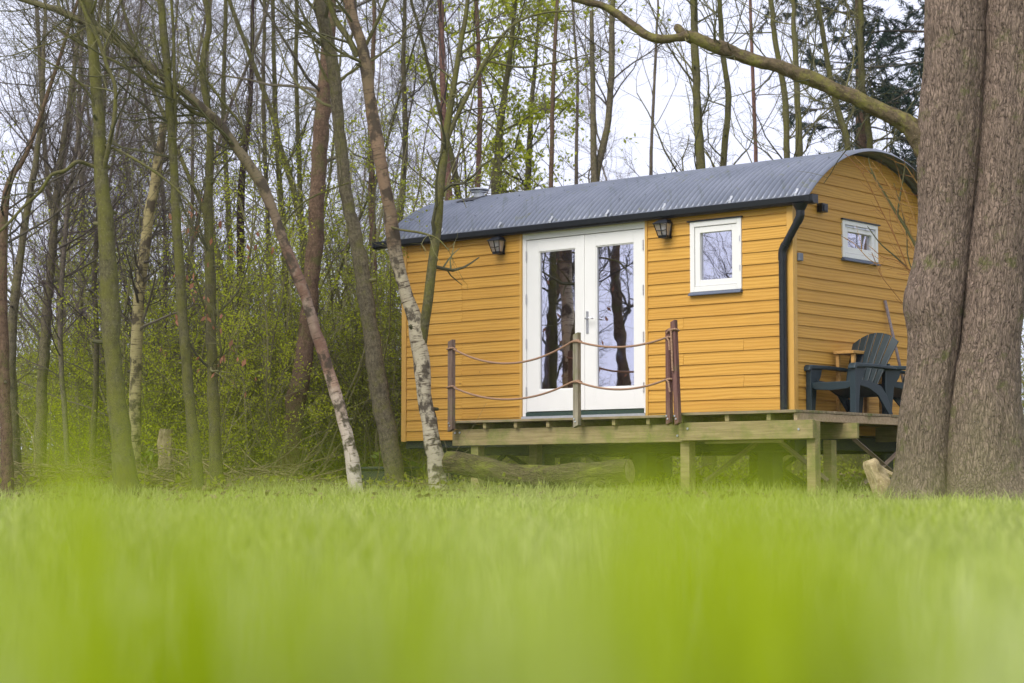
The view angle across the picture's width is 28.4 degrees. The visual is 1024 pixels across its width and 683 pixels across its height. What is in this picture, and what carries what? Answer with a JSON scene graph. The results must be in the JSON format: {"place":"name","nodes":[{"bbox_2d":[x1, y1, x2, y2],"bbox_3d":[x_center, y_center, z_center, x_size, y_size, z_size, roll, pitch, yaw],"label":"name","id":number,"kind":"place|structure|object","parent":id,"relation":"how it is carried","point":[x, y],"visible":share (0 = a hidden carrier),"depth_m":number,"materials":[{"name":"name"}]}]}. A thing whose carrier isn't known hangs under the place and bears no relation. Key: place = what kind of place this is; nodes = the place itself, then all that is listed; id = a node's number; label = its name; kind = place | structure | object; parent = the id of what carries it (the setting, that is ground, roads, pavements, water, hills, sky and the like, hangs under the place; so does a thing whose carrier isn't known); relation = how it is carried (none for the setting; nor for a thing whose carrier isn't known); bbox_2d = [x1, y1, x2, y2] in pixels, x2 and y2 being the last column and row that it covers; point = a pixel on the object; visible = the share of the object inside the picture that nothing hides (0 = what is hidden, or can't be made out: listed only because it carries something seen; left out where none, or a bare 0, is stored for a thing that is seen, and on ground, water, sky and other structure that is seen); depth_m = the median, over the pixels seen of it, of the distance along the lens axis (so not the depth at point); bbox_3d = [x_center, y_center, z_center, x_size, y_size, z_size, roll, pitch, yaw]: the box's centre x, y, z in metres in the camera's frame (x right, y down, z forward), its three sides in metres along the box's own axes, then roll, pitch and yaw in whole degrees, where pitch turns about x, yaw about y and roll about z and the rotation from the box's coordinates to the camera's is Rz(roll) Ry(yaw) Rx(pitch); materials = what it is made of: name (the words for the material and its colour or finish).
{"place":"outdoors","nodes":[
{"label":"outdoors","id":0,"kind":"place"},
{"bbox_2d":[0,472,936,502],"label":"rough grass","id":1,"kind":"structure","parent":0,"point":[306,487],"depth_m":19.70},
{"bbox_2d":[0,449,1021,678],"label":"ground","id":2,"kind":"structure","parent":0,"point":[30,451],"depth_m":32.61,"materials":[{"name":"plant"}]},
{"bbox_2d":[0,88,99,465],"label":"woodland tree","id":3,"kind":"object","parent":2,"relation":"on","point":[16,381],"visible":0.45,"depth_m":28.26,"materials":[{"name":"green plant"}]},
{"bbox_2d":[0,0,129,483],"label":"bare tree","id":4,"kind":"object","parent":2,"relation":"on","point":[15,290],"visible":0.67,"depth_m":25.61,"materials":[{"name":"brown plant"}]},
{"bbox_2d":[16,291,128,469],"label":"leafing shrub","id":5,"kind":"object","parent":2,"relation":"on","point":[74,427],"visible":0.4,"depth_m":29.48,"materials":[{"name":"green plant"}]},
{"bbox_2d":[1,0,146,378],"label":"woodland tree","id":6,"kind":"object","parent":2,"relation":"on","point":[24,264],"visible":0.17,"depth_m":36.09,"materials":[{"name":"brown plant"}]},
{"bbox_2d":[2,0,160,464],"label":"bare tree","id":7,"kind":"object","parent":2,"relation":"on","point":[81,201],"visible":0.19,"depth_m":31.17,"materials":[{"name":"brown plant"}]},
{"bbox_2d":[0,0,170,418],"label":"woodland tree","id":8,"kind":"object","parent":2,"relation":"on","point":[27,106],"visible":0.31,"depth_m":35.06,"materials":[{"name":"brown plant"}]},
{"bbox_2d":[0,373,172,488],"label":"brush heap","id":9,"kind":"object","parent":2,"relation":"on","point":[34,475],"visible":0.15,"depth_m":24.48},
{"bbox_2d":[7,229,169,459],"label":"leafing shrub","id":10,"kind":"object","parent":2,"relation":"on","point":[25,440],"visible":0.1,"depth_m":37.44,"materials":[{"name":"green plant"}]},
{"bbox_2d":[0,0,189,492],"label":"bare tree","id":11,"kind":"object","parent":2,"relation":"on","point":[6,457],"visible":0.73,"depth_m":22.06,"materials":[{"name":"twig"},{"name":"olive green bark"}]},
{"bbox_2d":[0,0,190,486],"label":"bare tree","id":12,"kind":"object","parent":2,"relation":"on","point":[44,340],"visible":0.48,"depth_m":27.05,"materials":[{"name":"brown plant"}]},
{"bbox_2d":[7,159,195,472],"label":"leafing shrub","id":13,"kind":"object","parent":2,"relation":"on","point":[74,343],"visible":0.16,"depth_m":30.29,"materials":[{"name":"green plant"}]},
{"bbox_2d":[0,0,204,452],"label":"woodland tree","id":14,"kind":"object","parent":2,"relation":"on","point":[59,319],"visible":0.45,"depth_m":26.94,"materials":[{"name":"brown plant"}]},
{"bbox_2d":[12,0,231,472],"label":"woodland tree","id":15,"kind":"object","parent":2,"relation":"on","point":[95,373],"visible":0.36,"depth_m":27.70,"materials":[{"name":"brown plant"}]},
{"bbox_2d":[0,427,269,489],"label":"brush heap","id":16,"kind":"object","parent":2,"relation":"on","point":[158,479],"visible":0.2,"depth_m":23.41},
{"bbox_2d":[0,0,273,495],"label":"alder tree","id":17,"kind":"object","parent":2,"relation":"on","point":[109,299],"visible":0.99,"depth_m":19.64,"materials":[{"name":"green plant"}]},
{"bbox_2d":[28,0,245,490],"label":"alder tree","id":18,"kind":"object","parent":2,"relation":"on","point":[194,449],"visible":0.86,"depth_m":21.49,"materials":[{"name":"green plant"}]},
{"bbox_2d":[22,0,259,470],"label":"mossy tree","id":19,"kind":"object","parent":2,"relation":"on","point":[188,176],"visible":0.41,"depth_m":27.14,"materials":[{"name":"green plant"}]},
{"bbox_2d":[28,0,256,470],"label":"woodland tree","id":20,"kind":"object","parent":2,"relation":"on","point":[119,122],"visible":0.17,"depth_m":31.62,"materials":[{"name":"brown plant"}]},
{"bbox_2d":[53,76,232,479],"bbox_3d":[-4.393,-0.694,24.800,1.961,5.262,2.272,3,-5,-37],"label":"birch tree","id":21,"kind":"object","parent":2,"relation":"on","point":[141,262],"visible":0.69,"depth_m":25.03,"materials":[{"name":"yellow plant"}]},
{"bbox_2d":[7,152,280,461],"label":"leafing shrub","id":22,"kind":"object","parent":2,"relation":"on","point":[98,290],"visible":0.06,"depth_m":33.35,"materials":[{"name":"green plant"}]},
{"bbox_2d":[10,0,289,423],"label":"woodland tree","id":23,"kind":"object","parent":2,"relation":"on","point":[165,274],"visible":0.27,"depth_m":27.95,"materials":[{"name":"brown plant"}]},
{"bbox_2d":[77,0,241,347],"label":"woodland tree","id":24,"kind":"object","parent":2,"relation":"on","point":[162,106],"visible":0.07,"depth_m":36.14,"materials":[{"name":"brown plant"}]},
{"bbox_2d":[32,121,307,476],"bbox_3d":[-4.854,-0.440,28.580,4.434,5.080,4.251,3,-5,-37],"label":"leafing shrub","id":25,"kind":"object","parent":2,"relation":"on","point":[124,301],"visible":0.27,"depth_m":27.83,"materials":[{"name":"green plant"}]},
{"bbox_2d":[77,0,298,472],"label":"woodland tree","id":26,"kind":"object","parent":2,"relation":"on","point":[199,49],"visible":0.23,"depth_m":32.08,"materials":[{"name":"brown plant"}]},
{"bbox_2d":[30,201,350,470],"bbox_3d":[-4.749,0.113,28.599,4.154,4.399,6.260,-2,-5,30],"label":"leafing shrub","id":27,"kind":"object","parent":2,"relation":"on","point":[92,337],"visible":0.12,"depth_m":28.48,"materials":[{"name":"green plant"}]},
{"bbox_2d":[0,0,393,491],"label":"birch tree","id":28,"kind":"object","parent":2,"relation":"on","point":[266,195],"visible":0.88,"depth_m":21.67,"materials":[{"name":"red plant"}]},
{"bbox_2d":[130,0,273,488],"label":"beech tree","id":29,"kind":"object","parent":2,"relation":"on","point":[212,365],"visible":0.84,"depth_m":22.96,"materials":[{"name":"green plant"}]},
{"bbox_2d":[17,182,386,469],"bbox_3d":[-4.095,0.021,29.221,6.717,4.720,4.457,3,-5,-34],"label":"leafing shrub","id":30,"kind":"object","parent":2,"relation":"on","point":[88,385],"visible":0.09,"depth_m":28.80,"materials":[{"name":"green plant"}]},
{"bbox_2d":[118,0,299,322],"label":"mossy tree","id":31,"kind":"object","parent":2,"relation":"on","point":[224,96],"visible":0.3,"depth_m":31.75,"materials":[{"name":"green plant"}]},
{"bbox_2d":[86,410,347,490],"bbox_3d":[-3.182,1.724,23.680,3.775,1.821,3.095,0,-4,0],"label":"brush heap","id":32,"kind":"object","parent":2,"relation":"on","point":[264,469],"visible":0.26,"depth_m":23.48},
{"bbox_2d":[52,161,399,486],"bbox_3d":[-3.427,-0.259,26.338,3.990,4.572,3.826,-2,-4,22],"label":"leafing shrub","id":33,"kind":"object","parent":2,"relation":"on","point":[267,370],"visible":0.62,"depth_m":26.29,"materials":[{"name":"green plant"}]},
{"bbox_2d":[94,231,360,476],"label":"leafing shrub","id":34,"kind":"object","parent":2,"relation":"on","point":[162,367],"visible":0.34,"depth_m":26.72,"materials":[{"name":"green plant"}]},
{"bbox_2d":[101,321,359,480],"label":"leafing shrub","id":35,"kind":"object","parent":2,"relation":"on","point":[312,444],"visible":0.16,"depth_m":27.11,"materials":[{"name":"green plant"}]},
{"bbox_2d":[196,0,283,350],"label":"larch tree","id":36,"kind":"object","parent":2,"relation":"on","point":[239,228],"visible":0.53,"depth_m":28.67,"materials":[{"name":"brown plant"}]},
{"bbox_2d":[141,350,341,476],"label":"leafing shrub","id":37,"kind":"object","parent":2,"relation":"on","point":[229,419],"visible":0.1,"depth_m":26.93,"materials":[{"name":"green plant"}]},
{"bbox_2d":[125,209,359,470],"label":"leafing shrub","id":38,"kind":"object","parent":2,"relation":"on","point":[325,324],"visible":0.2,"depth_m":27.61,"materials":[{"name":"green plant"}]},
{"bbox_2d":[143,271,344,482],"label":"leafing shrub","id":39,"kind":"object","parent":2,"relation":"on","point":[227,388],"visible":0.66,"depth_m":25.20,"materials":[{"name":"green plant"}]},
{"bbox_2d":[115,0,387,473],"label":"woodland tree","id":40,"kind":"object","parent":2,"relation":"on","point":[218,147],"visible":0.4,"depth_m":28.08,"materials":[{"name":"brown plant"}]},
{"bbox_2d":[144,226,372,475],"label":"leafing shrub","id":41,"kind":"object","parent":2,"relation":"on","point":[250,285],"visible":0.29,"depth_m":26.46,"materials":[{"name":"green plant"}]},
{"bbox_2d":[213,0,310,370],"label":"bare tree","id":42,"kind":"object","parent":2,"relation":"on","point":[264,119],"visible":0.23,"depth_m":33.30,"materials":[{"name":"brown plant"}]},
{"bbox_2d":[170,0,371,476],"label":"ash tree","id":43,"kind":"object","parent":2,"relation":"on","point":[313,254],"visible":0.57,"depth_m":26.28,"materials":[{"name":"brown plant"}]},
{"bbox_2d":[210,0,347,382],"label":"mossy tree","id":44,"kind":"object","parent":2,"relation":"on","point":[278,171],"visible":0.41,"depth_m":29.21,"materials":[{"name":"green plant"}]},
{"bbox_2d":[183,0,378,480],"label":"mossy tree","id":45,"kind":"object","parent":2,"relation":"on","point":[272,114],"visible":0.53,"depth_m":28.22,"materials":[{"name":"green plant"}]},
{"bbox_2d":[145,92,430,474],"bbox_3d":[-2.172,-0.732,28.563,5.374,5.645,7.472,3,-5,-35],"label":"leafing shrub","id":46,"kind":"object","parent":2,"relation":"on","point":[346,270],"visible":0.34,"depth_m":28.02,"materials":[{"name":"green plant"}]},
{"bbox_2d":[228,0,395,272],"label":"bare tree","id":47,"kind":"object","parent":2,"relation":"on","point":[296,101],"visible":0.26,"depth_m":34.34,"materials":[{"name":"brown plant"}]},
{"bbox_2d":[237,249,404,478],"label":"leafing shrub","id":48,"kind":"object","parent":2,"relation":"on","point":[363,433],"visible":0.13,"depth_m":28.00,"materials":[{"name":"green plant"}]},
{"bbox_2d":[180,86,472,473],"bbox_3d":[-2.866,-0.629,28.769,4.870,5.580,4.669,2,-5,-26],"label":"leafing shrub","id":49,"kind":"object","parent":2,"relation":"on","point":[275,251],"visible":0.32,"depth_m":27.90,"materials":[{"name":"green plant"}]},
{"bbox_2d":[230,0,430,370],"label":"woodland tree","id":50,"kind":"object","parent":2,"relation":"on","point":[307,82],"visible":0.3,"depth_m":32.17,"materials":[{"name":"brown plant"}]},
{"bbox_2d":[230,0,444,491],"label":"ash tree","id":51,"kind":"object","parent":2,"relation":"on","point":[384,417],"visible":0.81,"depth_m":24.28,"materials":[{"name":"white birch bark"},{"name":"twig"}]},
{"bbox_2d":[181,54,512,477],"bbox_3d":[-2.078,-0.876,29.271,5.062,6.050,5.280,-1,-4,17],"label":"leafing shrub","id":52,"kind":"object","parent":2,"relation":"on","point":[419,171],"visible":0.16,"depth_m":28.62,"materials":[{"name":"green plant"}]},
{"bbox_2d":[156,129,542,460],"bbox_3d":[-2.096,-0.556,32.930,7.425,5.610,5.340,1,-4,-18],"label":"leafing shrub","id":53,"kind":"object","parent":2,"relation":"on","point":[456,147],"visible":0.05,"depth_m":32.92,"materials":[{"name":"green plant"}]},
{"bbox_2d":[275,243,424,480],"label":"leafing shrub","id":54,"kind":"object","parent":2,"relation":"on","point":[367,412],"visible":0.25,"depth_m":27.09,"materials":[{"name":"green plant"}]},
{"bbox_2d":[276,0,449,299],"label":"woodland tree","id":55,"kind":"object","parent":2,"relation":"on","point":[379,76],"visible":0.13,"depth_m":50.38,"materials":[{"name":"brown plant"}]},
{"bbox_2d":[0,404,733,494],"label":"twig litter","id":56,"kind":"object","parent":2,"relation":"on","point":[418,480],"visible":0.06,"depth_m":23.45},
{"bbox_2d":[279,0,458,461],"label":"bare tree","id":57,"kind":"object","parent":2,"relation":"on","point":[371,177],"visible":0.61,"depth_m":30.22,"materials":[{"name":"brown plant"}]},
{"bbox_2d":[270,0,492,367],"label":"woodland tree","id":58,"kind":"object","parent":2,"relation":"on","point":[397,100],"visible":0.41,"depth_m":31.48,"materials":[{"name":"brown plant"}]},
{"bbox_2d":[288,135,529,477],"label":"leafing shrub","id":59,"kind":"object","parent":2,"relation":"on","point":[425,203],"visible":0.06,"depth_m":28.48,"materials":[{"name":"green plant"}]},
{"bbox_2d":[352,0,487,308],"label":"woodland tree","id":60,"kind":"object","parent":2,"relation":"on","point":[418,193],"visible":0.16,"depth_m":39.18,"materials":[{"name":"green plant"}]},
{"bbox_2d":[348,0,502,386],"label":"bare tree","id":61,"kind":"object","parent":2,"relation":"on","point":[405,114],"visible":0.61,"depth_m":31.27,"materials":[{"name":"brown plant"}]},
{"bbox_2d":[336,0,521,461],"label":"bare tree","id":62,"kind":"object","parent":2,"relation":"on","point":[451,149],"visible":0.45,"depth_m":31.83,"materials":[{"name":"brown plant"}]},
{"bbox_2d":[250,0,624,493],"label":"birch tree","id":63,"kind":"object","parent":2,"relation":"on","point":[418,323],"visible":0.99,"depth_m":23.19,"materials":[{"name":"brown plant"}]},
{"bbox_2d":[0,448,894,493],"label":"ground ivy","id":64,"kind":"object","parent":2,"relation":"on","point":[737,476],"visible":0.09,"depth_m":24.07,"materials":[{"name":"green plant"}]},
{"bbox_2d":[368,0,531,200],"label":"bare tree","id":65,"kind":"object","parent":2,"relation":"on","point":[443,66],"visible":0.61,"depth_m":30.80,"materials":[{"name":"green plant"}]},
{"bbox_2d":[395,0,526,199],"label":"woodland tree","id":66,"kind":"object","parent":2,"relation":"on","point":[459,169],"visible":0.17,"depth_m":43.06,"materials":[{"name":"green plant"}]},
{"bbox_2d":[408,0,561,209],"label":"bare tree","id":67,"kind":"object","parent":2,"relation":"on","point":[479,93],"visible":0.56,"depth_m":32.32,"materials":[{"name":"brown plant"}]},
{"bbox_2d":[400,0,599,455],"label":"leafing tree","id":68,"kind":"object","parent":2,"relation":"on","point":[524,120],"visible":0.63,"depth_m":33.86,"materials":[{"name":"green plant"}]},
{"bbox_2d":[0,483,1015,503],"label":"scattered leaves","id":69,"kind":"object","parent":2,"relation":"on","point":[316,489],"visible":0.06,"depth_m":18.71,"materials":[{"name":"brown plant"}]},
{"bbox_2d":[430,0,616,460],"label":"leafing tree","id":70,"kind":"object","parent":2,"relation":"on","point":[528,170],"visible":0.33,"depth_m":35.29,"materials":[{"name":"green plant"}]},
{"bbox_2d":[442,451,634,489],"bbox_3d":[0.264,1.384,21.750,2.155,0.433,0.326,-2,-4,21],"label":"fallen log","id":71,"kind":"object","parent":2,"relation":"on","point":[485,467],"visible":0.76,"depth_m":21.63,"materials":[{"name":"brown plant"}]},
{"bbox_2d":[454,0,647,190],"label":"bare tree","id":72,"kind":"object","parent":2,"relation":"on","point":[552,133],"visible":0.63,"depth_m":31.40,"materials":[{"name":"brown plant"}]},
{"bbox_2d":[481,0,645,188],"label":"bare tree","id":73,"kind":"object","parent":2,"relation":"on","point":[576,160],"visible":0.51,"depth_m":33.27,"materials":[{"name":"brown plant"}]},
{"bbox_2d":[510,0,640,180],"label":"woodland tree","id":74,"kind":"object","parent":2,"relation":"on","point":[587,93],"visible":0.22,"depth_m":51.93,"materials":[{"name":"green plant"}]},
{"bbox_2d":[537,0,700,462],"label":"forked tree","id":75,"kind":"object","parent":2,"relation":"on","point":[596,161],"visible":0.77,"depth_m":30.27,"materials":[{"name":"brown plant"}]},
{"bbox_2d":[372,148,917,490],"bbox_3d":[1.738,-0.063,24.459,6.480,3.977,3.276,-4,-5,41],"label":"wooden hut","id":76,"kind":"object","parent":2,"relation":"on","point":[760,284],"visible":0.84,"depth_m":22.88,"materials":[{"name":"wood"}]},
{"bbox_2d":[526,235,584,411],"bbox_3d":[0.515,-0.180,23.609,0.886,2.071,0.077,-4,-5,41],"label":"door","id":77,"kind":"structure","parent":76,"relation":"in","point":[555,300],"depth_m":23.64,"materials":[{"name":"white paint"}]},
{"bbox_2d":[584,229,643,409],"bbox_3d":[1.160,-0.222,23.028,0.871,2.071,0.121,-4,-5,41],"label":"door","id":78,"kind":"structure","parent":76,"relation":"in","point":[614,261],"depth_m":23.06,"materials":[{"name":"white paint"}]},
{"bbox_2d":[687,216,742,295],"bbox_3d":[2.240,-0.932,22.155,0.730,0.832,0.112,-4,-5,41],"label":"window","id":79,"kind":"structure","parent":76,"relation":"in","point":[715,243],"depth_m":22.16,"materials":[{"name":"white paint"}]},
{"bbox_2d":[841,218,880,265],"bbox_3d":[3.874,-1.106,22.563,0.112,0.467,0.805,-4,-5,41],"label":"window","id":80,"kind":"structure","parent":76,"relation":"in","point":[850,252],"depth_m":22.55,"materials":[{"name":"white paint"}]},
{"bbox_2d":[605,0,694,175],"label":"bare tree","id":81,"kind":"object","parent":2,"relation":"on","point":[652,114],"visible":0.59,"depth_m":32.34,"materials":[{"name":"brown plant"}]},
{"bbox_2d":[448,320,898,494],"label":"timber deck","id":82,"kind":"structure","parent":2,"relation":"on","point":[535,434],"depth_m":21.27,"materials":[{"name":"brown wood"}]},
{"bbox_2d":[446,328,679,370],"bbox_3d":[0.508,0.159,22.161,3.286,0.452,0.144,-4,-5,41],"label":"rope","id":83,"kind":"object","parent":82,"relation":"attached to","point":[670,341],"visible":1,"depth_m":21.80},
{"bbox_2d":[804,333,898,413],"bbox_3d":[3.660,0.330,21.656,0.670,0.899,0.914,-4,-6,45],"label":"garden chair","id":84,"kind":"object","parent":82,"relation":"on","point":[855,386],"visible":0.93,"depth_m":21.62,"materials":[{"name":"plastic"}]},
{"bbox_2d":[859,365,905,413],"bbox_3d":[4.258,0.364,22.133,0.914,0.899,0.670,2,-4,-24],"label":"garden chair","id":85,"kind":"object","parent":82,"relation":"on","point":[891,386],"visible":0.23,"depth_m":21.74,"materials":[{"name":"plastic"}]},
{"bbox_2d":[593,0,766,471],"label":"mossy tree","id":86,"kind":"object","parent":2,"relation":"on","point":[695,69],"visible":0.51,"depth_m":29.79,"materials":[{"name":"green plant"}]},
{"bbox_2d":[659,0,796,471],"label":"mossy tree","id":87,"kind":"object","parent":2,"relation":"on","point":[724,143],"visible":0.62,"depth_m":30.31,"materials":[{"name":"green plant"}]},
{"bbox_2d":[681,0,857,166],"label":"bare tree","id":88,"kind":"object","parent":2,"relation":"on","point":[754,95],"visible":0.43,"depth_m":33.35,"materials":[{"name":"brown plant"}]},
{"bbox_2d":[669,0,888,470],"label":"mossy tree","id":89,"kind":"object","parent":2,"relation":"on","point":[786,121],"visible":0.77,"depth_m":29.26,"materials":[{"name":"green plant"}]},
{"bbox_2d":[566,0,1023,501],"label":"broad tree","id":90,"kind":"object","parent":2,"relation":"on","point":[963,313],"visible":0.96,"depth_m":17.89,"materials":[{"name":"brown plant"}]},
{"bbox_2d":[838,155,917,304],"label":"sapling shoots","id":91,"kind":"object","parent":90,"relation":"attached to","point":[895,213],"visible":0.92,"depth_m":18.69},
{"bbox_2d":[705,0,891,477],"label":"mossy tree","id":92,"kind":"object","parent":2,"relation":"on","point":[798,465],"visible":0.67,"depth_m":28.88,"materials":[{"name":"green plant"}]},
{"bbox_2d":[726,0,920,474],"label":"mossy tree","id":93,"kind":"object","parent":2,"relation":"on","point":[827,60],"visible":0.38,"depth_m":30.33,"materials":[{"name":"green plant"}]},
{"bbox_2d":[758,0,918,153],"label":"conifer tree","id":94,"kind":"object","parent":2,"relation":"on","point":[868,132],"visible":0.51,"depth_m":31.32,"materials":[{"name":"green plant"}]},
{"bbox_2d":[757,0,923,158],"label":"conifer tree","id":95,"kind":"object","parent":2,"relation":"on","point":[885,40],"visible":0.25,"depth_m":36.92,"materials":[{"name":"green plant"}]},
{"bbox_2d":[788,0,924,170],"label":"conifer tree","id":96,"kind":"object","parent":2,"relation":"on","point":[906,99],"visible":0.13,"depth_m":31.46,"materials":[{"name":"green plant"}]},
{"bbox_2d":[871,3,924,167],"bbox_3d":[8.432,-5.188,35.388,4.560,15.200,4.882,0,-4,0],"label":"conifer tree","id":97,"kind":"object","parent":2,"relation":"on","point":[906,156],"visible":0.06,"depth_m":35.59,"materials":[{"name":"green plant"}]},
{"bbox_2d":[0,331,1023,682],"bbox_3d":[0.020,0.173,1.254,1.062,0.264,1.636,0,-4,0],"label":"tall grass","id":98,"kind":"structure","parent":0,"point":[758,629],"depth_m":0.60,"materials":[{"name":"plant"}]},
{"bbox_2d":[0,486,1023,682],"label":"lawn grass","id":99,"kind":"structure","parent":0,"point":[1002,578],"depth_m":4.78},
{"bbox_2d":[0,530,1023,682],"bbox_3d":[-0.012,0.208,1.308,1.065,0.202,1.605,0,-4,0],"label":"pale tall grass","id":100,"kind":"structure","parent":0,"point":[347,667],"depth_m":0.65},
{"bbox_2d":[0,482,1023,611],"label":"pale grass","id":101,"kind":"structure","parent":0,"point":[378,559],"depth_m":6.42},
{"bbox_2d":[0,0,1023,448],"label":"sky","id":102,"kind":"structure","parent":0,"point":[674,114],"materials":[{"name":"white"}]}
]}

